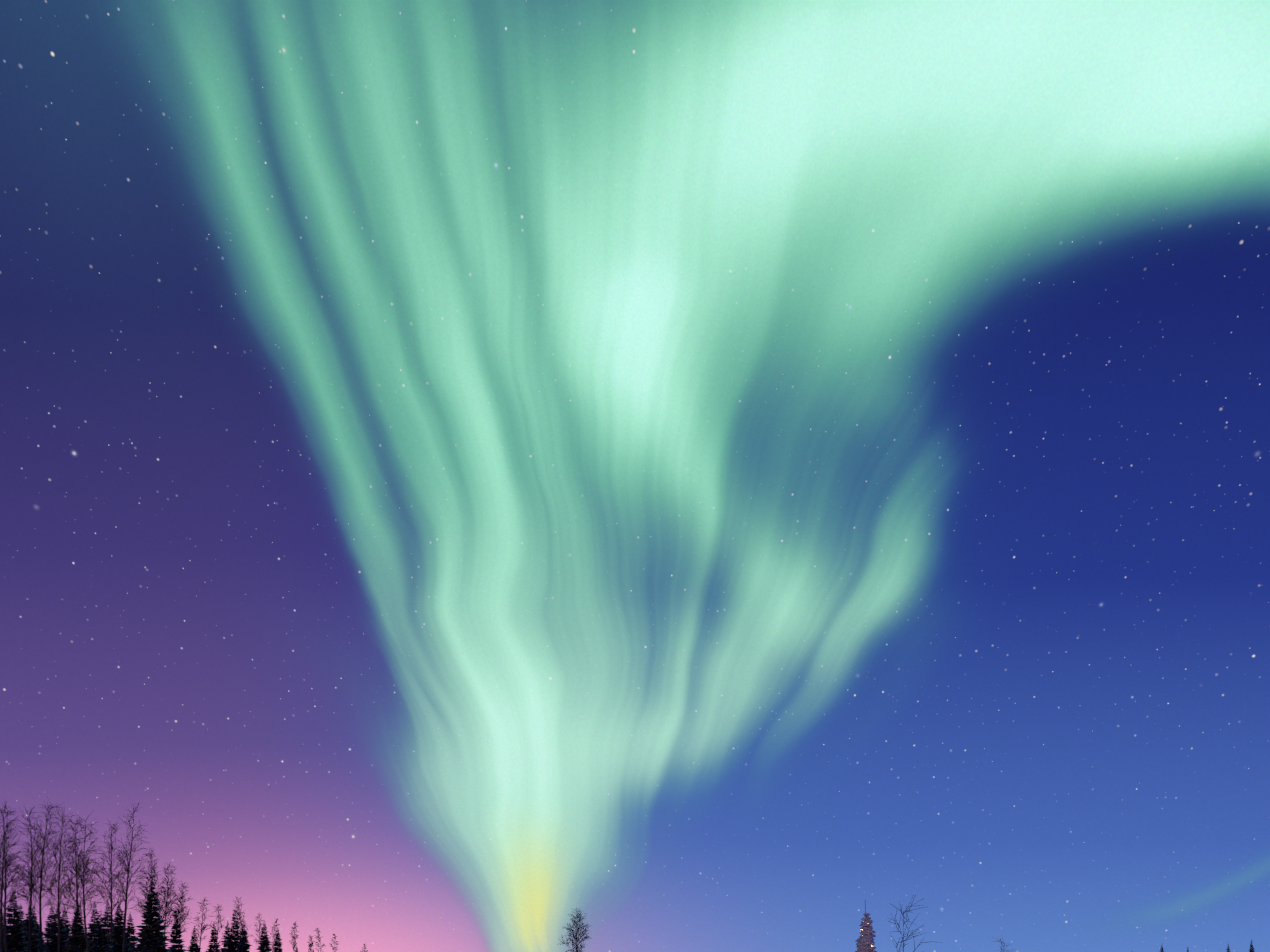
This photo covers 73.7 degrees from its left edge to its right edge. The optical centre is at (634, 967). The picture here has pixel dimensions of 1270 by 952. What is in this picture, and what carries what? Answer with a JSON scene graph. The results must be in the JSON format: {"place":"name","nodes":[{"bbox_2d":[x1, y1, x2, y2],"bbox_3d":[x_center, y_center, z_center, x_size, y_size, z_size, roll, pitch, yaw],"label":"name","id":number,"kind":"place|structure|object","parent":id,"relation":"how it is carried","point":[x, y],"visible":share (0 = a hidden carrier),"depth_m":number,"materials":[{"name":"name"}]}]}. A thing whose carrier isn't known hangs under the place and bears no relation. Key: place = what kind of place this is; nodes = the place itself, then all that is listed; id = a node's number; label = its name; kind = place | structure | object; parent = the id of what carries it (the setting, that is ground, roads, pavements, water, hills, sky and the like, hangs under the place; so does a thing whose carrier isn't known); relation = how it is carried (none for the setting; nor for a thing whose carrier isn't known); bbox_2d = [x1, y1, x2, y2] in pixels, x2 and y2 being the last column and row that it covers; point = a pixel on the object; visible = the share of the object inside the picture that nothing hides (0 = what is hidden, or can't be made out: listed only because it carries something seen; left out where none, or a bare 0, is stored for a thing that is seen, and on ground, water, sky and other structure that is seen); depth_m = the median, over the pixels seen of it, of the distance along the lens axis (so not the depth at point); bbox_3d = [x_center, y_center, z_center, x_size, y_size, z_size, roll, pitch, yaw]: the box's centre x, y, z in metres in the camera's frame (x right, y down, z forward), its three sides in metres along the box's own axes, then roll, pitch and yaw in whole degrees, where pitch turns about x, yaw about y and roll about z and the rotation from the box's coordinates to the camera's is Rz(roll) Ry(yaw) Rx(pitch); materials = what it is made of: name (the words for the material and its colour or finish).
{"place":"outdoors","nodes":[
{"label":"outdoors","id":0,"kind":"place"},
{"bbox_2d":[0,0,1269,951],"label":"sky","id":1,"kind":"structure","parent":0,"point":[678,475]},
{"label":"ground","id":2,"kind":"structure","parent":0,"visible":0},
{"bbox_2d":[0,801,23,951],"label":"birch","id":3,"kind":"object","parent":2,"relation":"on","point":[1,923],"visible":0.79,"depth_m":68.12,"materials":[{"name":"black plant"}]},
{"bbox_2d":[2,890,31,951],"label":"spruce","id":4,"kind":"object","parent":2,"relation":"on","point":[17,941],"visible":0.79,"depth_m":69.14,"materials":[{"name":"black plant"}]},
{"bbox_2d":[0,799,34,951],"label":"birch","id":5,"kind":"object","parent":2,"relation":"on","point":[6,863],"visible":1,"depth_m":48.22,"materials":[{"name":"black plant"}]},
{"bbox_2d":[10,906,24,947],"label":"spruce","id":6,"kind":"object","parent":2,"relation":"on","point":[21,911],"visible":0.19,"depth_m":80.81,"materials":[{"name":"black plant"}]},
{"bbox_2d":[10,805,52,951],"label":"birch","id":7,"kind":"object","parent":2,"relation":"on","point":[29,898],"visible":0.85,"depth_m":60.42,"materials":[{"name":"black plant"}]},
{"bbox_2d":[22,907,43,951],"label":"spruce","id":8,"kind":"object","parent":2,"relation":"on","point":[34,944],"visible":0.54,"depth_m":72.74,"materials":[{"name":"black plant"}]},
{"bbox_2d":[23,907,47,950],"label":"spruce","id":9,"kind":"object","parent":2,"relation":"on","point":[35,918],"visible":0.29,"depth_m":80.75,"materials":[{"name":"black plant"}]},
{"bbox_2d":[8,802,73,951],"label":"birch","id":10,"kind":"object","parent":2,"relation":"on","point":[43,867],"visible":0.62,"depth_m":61.00,"materials":[{"name":"black plant"}]},
{"bbox_2d":[35,925,47,951],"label":"spruce","id":11,"kind":"object","parent":2,"relation":"on","point":[43,943],"visible":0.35,"depth_m":78.11,"materials":[{"name":"black plant"}]},
{"bbox_2d":[42,903,57,950],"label":"spruce","id":12,"kind":"object","parent":2,"relation":"on","point":[46,930],"visible":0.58,"depth_m":115.51,"materials":[{"name":"black plant"}]},
{"bbox_2d":[42,905,68,951],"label":"spruce","id":13,"kind":"object","parent":2,"relation":"on","point":[52,944],"visible":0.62,"depth_m":75.86,"materials":[{"name":"black plant"}]},
{"bbox_2d":[32,806,87,951],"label":"birch","id":14,"kind":"object","parent":2,"relation":"on","point":[59,889],"visible":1,"depth_m":56.24,"materials":[{"name":"black plant"}]},
{"bbox_2d":[61,907,71,944],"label":"spruce","id":15,"kind":"object","parent":2,"relation":"on","point":[66,922],"visible":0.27,"depth_m":113.02,"materials":[{"name":"black plant"}]},
{"bbox_2d":[62,902,93,951],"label":"spruce","id":16,"kind":"object","parent":2,"relation":"on","point":[75,943],"visible":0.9,"depth_m":57.56,"materials":[{"name":"black plant"}]},
{"bbox_2d":[57,816,98,935],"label":"birch","id":17,"kind":"object","parent":2,"relation":"on","point":[75,850],"visible":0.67,"depth_m":65.58,"materials":[{"name":"black plant"}]},
{"bbox_2d":[68,912,91,951],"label":"spruce","id":18,"kind":"object","parent":2,"relation":"on","point":[79,932],"visible":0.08,"depth_m":96.93,"materials":[{"name":"black plant"}]},
{"bbox_2d":[60,810,105,951],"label":"birch","id":19,"kind":"object","parent":2,"relation":"on","point":[83,899],"visible":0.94,"depth_m":57.40,"materials":[{"name":"black plant"}]},
{"bbox_2d":[84,903,99,951],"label":"spruce","id":20,"kind":"object","parent":2,"relation":"on","point":[91,928],"visible":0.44,"depth_m":114.93,"materials":[{"name":"black plant"}]},
{"bbox_2d":[87,911,113,951],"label":"spruce","id":21,"kind":"object","parent":2,"relation":"on","point":[98,942],"visible":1,"depth_m":48.44,"materials":[{"name":"black plant"}]},
{"bbox_2d":[94,902,116,948],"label":"spruce","id":22,"kind":"object","parent":2,"relation":"on","point":[106,917],"visible":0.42,"depth_m":106.65,"materials":[{"name":"black plant"}]},
{"bbox_2d":[85,820,134,948],"bbox_3d":[-36.375,-4.169,58.577,2.994,12.131,3.580,0,0,-27],"label":"birch","id":23,"kind":"object","parent":2,"relation":"on","point":[109,879],"visible":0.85,"depth_m":58.31,"materials":[{"name":"black plant"}]},
{"bbox_2d":[105,901,132,951],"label":"spruce","id":24,"kind":"object","parent":2,"relation":"on","point":[117,937],"visible":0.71,"depth_m":61.51,"materials":[{"name":"black plant"}]},
{"bbox_2d":[97,804,152,951],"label":"birch","id":25,"kind":"object","parent":2,"relation":"on","point":[127,867],"visible":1,"depth_m":53.69,"materials":[{"name":"black plant"}]},
{"bbox_2d":[125,916,139,949],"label":"spruce","id":26,"kind":"object","parent":2,"relation":"on","point":[130,929],"visible":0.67,"depth_m":85.75,"materials":[{"name":"black plant"}]},
{"bbox_2d":[122,880,171,951],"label":"spruce","id":27,"kind":"object","parent":2,"relation":"on","point":[156,943],"visible":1,"depth_m":50.49,"materials":[{"name":"black plant"}]},
{"bbox_2d":[131,847,168,939],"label":"birch","id":28,"kind":"object","parent":2,"relation":"on","point":[151,876],"visible":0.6,"depth_m":91.66,"materials":[{"name":"black plant"}]},
{"bbox_2d":[157,862,178,941],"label":"birch","id":29,"kind":"object","parent":2,"relation":"on","point":[167,903],"visible":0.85,"depth_m":104.54,"materials":[{"name":"black plant"}]},
{"bbox_2d":[165,911,186,951],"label":"spruce","id":30,"kind":"object","parent":2,"relation":"on","point":[176,941],"visible":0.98,"depth_m":88.74,"materials":[{"name":"black plant"}]},
{"bbox_2d":[167,881,191,948],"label":"birch","id":31,"kind":"object","parent":2,"relation":"on","point":[180,918],"visible":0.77,"depth_m":118.06,"materials":[{"name":"black plant"}]},
{"bbox_2d":[187,926,200,951],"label":"spruce","id":32,"kind":"object","parent":2,"relation":"on","point":[192,945],"visible":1,"depth_m":116.72,"materials":[{"name":"black plant"}]},
{"bbox_2d":[190,897,210,947],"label":"birch","id":33,"kind":"object","parent":2,"relation":"on","point":[203,928],"visible":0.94,"depth_m":149.19,"materials":[{"name":"black plant"}]},
{"bbox_2d":[205,924,221,951],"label":"spruce","id":34,"kind":"object","parent":2,"relation":"on","point":[212,947],"visible":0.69,"depth_m":163.26,"materials":[{"name":"black plant"}]},
{"bbox_2d":[207,905,227,951],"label":"birch","id":35,"kind":"object","parent":2,"relation":"on","point":[214,928],"visible":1,"depth_m":125.37,"materials":[{"name":"black plant"}]},
{"bbox_2d":[220,920,231,951],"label":"spruce","id":36,"kind":"object","parent":2,"relation":"on","point":[227,928],"visible":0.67,"depth_m":143.93,"materials":[{"name":"black plant"}]},
{"bbox_2d":[222,910,244,951],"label":"spruce","id":37,"kind":"object","parent":2,"relation":"on","point":[234,936],"visible":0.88,"depth_m":116.39,"materials":[{"name":"black plant"}]},
{"bbox_2d":[232,908,243,940],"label":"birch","id":38,"kind":"object","parent":2,"relation":"on","point":[238,922],"visible":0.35,"depth_m":152.66,"materials":[{"name":"black plant"}]},
{"bbox_2d":[232,896,253,936],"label":"birch","id":39,"kind":"object","parent":2,"relation":"on","point":[240,916],"visible":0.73,"depth_m":140.30,"materials":[{"name":"black plant"}]},
{"bbox_2d":[235,923,251,951],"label":"spruce","id":40,"kind":"object","parent":2,"relation":"on","point":[243,947],"visible":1,"depth_m":96.97,"materials":[{"name":"black plant"}]},
{"bbox_2d":[254,912,265,947],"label":"birch","id":41,"kind":"object","parent":2,"relation":"on","point":[259,932],"visible":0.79,"depth_m":173.12,"materials":[{"name":"black plant"}]},
{"bbox_2d":[256,922,272,951],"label":"spruce","id":42,"kind":"object","parent":2,"relation":"on","point":[264,945],"visible":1,"depth_m":148.98,"materials":[{"name":"black plant"}]},
{"bbox_2d":[269,918,280,951],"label":"birch","id":43,"kind":"object","parent":2,"relation":"on","point":[274,928],"visible":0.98,"depth_m":175.92,"materials":[{"name":"black plant"}]},
{"bbox_2d":[272,927,282,951],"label":"spruce","id":44,"kind":"object","parent":2,"relation":"on","point":[278,944],"visible":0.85,"depth_m":181.07,"materials":[{"name":"black plant"}]},
{"bbox_2d":[289,922,298,950],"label":"birch","id":45,"kind":"object","parent":2,"relation":"on","point":[294,938],"visible":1,"depth_m":237.45,"materials":[{"name":"black plant"}]},
{"bbox_2d":[307,936,313,951],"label":"birch","id":46,"kind":"object","parent":2,"relation":"on","point":[310,945],"visible":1,"depth_m":329.07,"materials":[{"name":"black plant"}]},
{"bbox_2d":[313,927,325,951],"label":"birch","id":47,"kind":"object","parent":2,"relation":"on","point":[318,931],"visible":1,"depth_m":227.17,"materials":[{"name":"black plant"}]},
{"bbox_2d":[330,934,337,951],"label":"birch","id":48,"kind":"object","parent":2,"relation":"on","point":[335,949],"visible":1,"depth_m":236.11,"materials":[{"name":"black plant"}]},
{"bbox_2d":[560,908,590,951],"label":"birch","id":49,"kind":"object","parent":2,"relation":"on","point":[577,940],"visible":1,"depth_m":94.48,"materials":[{"name":"black plant"}]},
{"bbox_2d":[855,905,876,951],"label":"spruce","id":50,"kind":"object","parent":2,"relation":"on","point":[865,941],"visible":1,"depth_m":24.56,"materials":[{"name":"grey plant"}]},
{"bbox_2d":[889,895,942,951],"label":"bare tree","id":51,"kind":"object","parent":2,"relation":"on","point":[903,940],"visible":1,"depth_m":26.14,"materials":[{"name":"black plant"}]},
{"bbox_2d":[1249,941,1254,951],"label":"spruce","id":52,"kind":"object","parent":2,"relation":"on","point":[1251,949],"visible":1,"depth_m":405.80,"materials":[{"name":"black plant"}]}
]}

